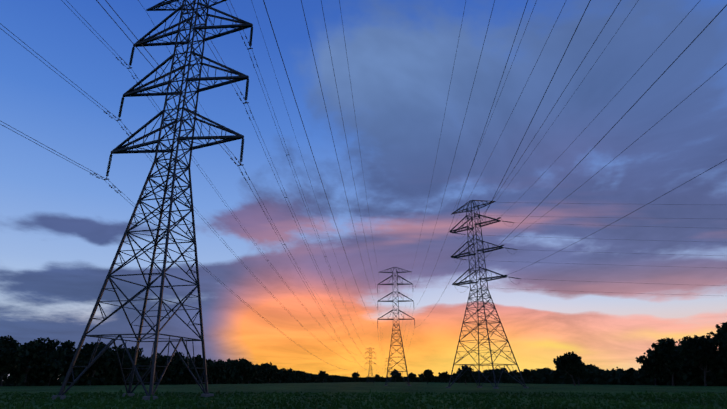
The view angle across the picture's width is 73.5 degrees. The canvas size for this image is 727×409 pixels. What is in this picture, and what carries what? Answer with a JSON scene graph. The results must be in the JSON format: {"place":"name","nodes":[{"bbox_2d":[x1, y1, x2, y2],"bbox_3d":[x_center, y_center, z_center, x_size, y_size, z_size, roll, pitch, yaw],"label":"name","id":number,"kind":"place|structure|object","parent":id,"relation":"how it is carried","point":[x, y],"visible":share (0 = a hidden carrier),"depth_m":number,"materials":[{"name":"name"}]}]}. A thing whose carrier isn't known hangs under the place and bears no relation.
{"place":"outdoors","nodes":[
{"label":"outdoors","id":0,"kind":"place"},
{"bbox_2d":[0,322,726,385],"bbox_3d":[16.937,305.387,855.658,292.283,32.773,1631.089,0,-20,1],"label":"tree","id":1,"kind":"object","parent":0,"point":[689,352],"depth_m":200.08,"materials":[{"name":"black plant"}]},
{"bbox_2d":[0,382,726,408],"bbox_3d":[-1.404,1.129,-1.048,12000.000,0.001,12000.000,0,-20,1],"label":"ground","id":2,"kind":"structure","parent":0,"point":[379,387],"depth_m":74.97,"materials":[{"name":"green plant"}]},
{"bbox_2d":[51,385,528,399],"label":"tower footings","id":3,"kind":"object","parent":2,"relation":"on","point":[53,397],"visible":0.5,"depth_m":47.64,"materials":[{"name":"grey concrete"}]},
{"bbox_2d":[58,0,525,395],"bbox_3d":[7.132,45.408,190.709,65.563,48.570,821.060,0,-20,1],"label":"lattice towers","id":4,"kind":"structure","parent":2,"relation":"on","point":[121,148],"depth_m":54.22,"materials":[{"name":"metal"}]},
{"bbox_2d":[106,27,519,366],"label":"insulators","id":5,"kind":"object","parent":4,"relation":"attached to","point":[122,102],"visible":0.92,"depth_m":56.74,"materials":[{"name":"black glass"}]},
{"bbox_2d":[0,0,726,373],"bbox_3d":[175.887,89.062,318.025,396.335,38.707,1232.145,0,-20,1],"label":"conductors","id":6,"kind":"object","parent":5,"relation":"hanging from","point":[360,154],"visible":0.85,"depth_m":56.12,"materials":[{"name":"grey metal"}]},
{"bbox_2d":[0,390,726,408],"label":"grass tufts","id":7,"kind":"object","parent":2,"relation":"on","point":[348,403],"visible":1,"depth_m":36.07,"materials":[{"name":"green plant"}]},
{"bbox_2d":[0,0,726,377],"label":"sky","id":8,"kind":"structure","parent":0,"point":[63,226],"materials":[{"name":"blue"}]}
]}

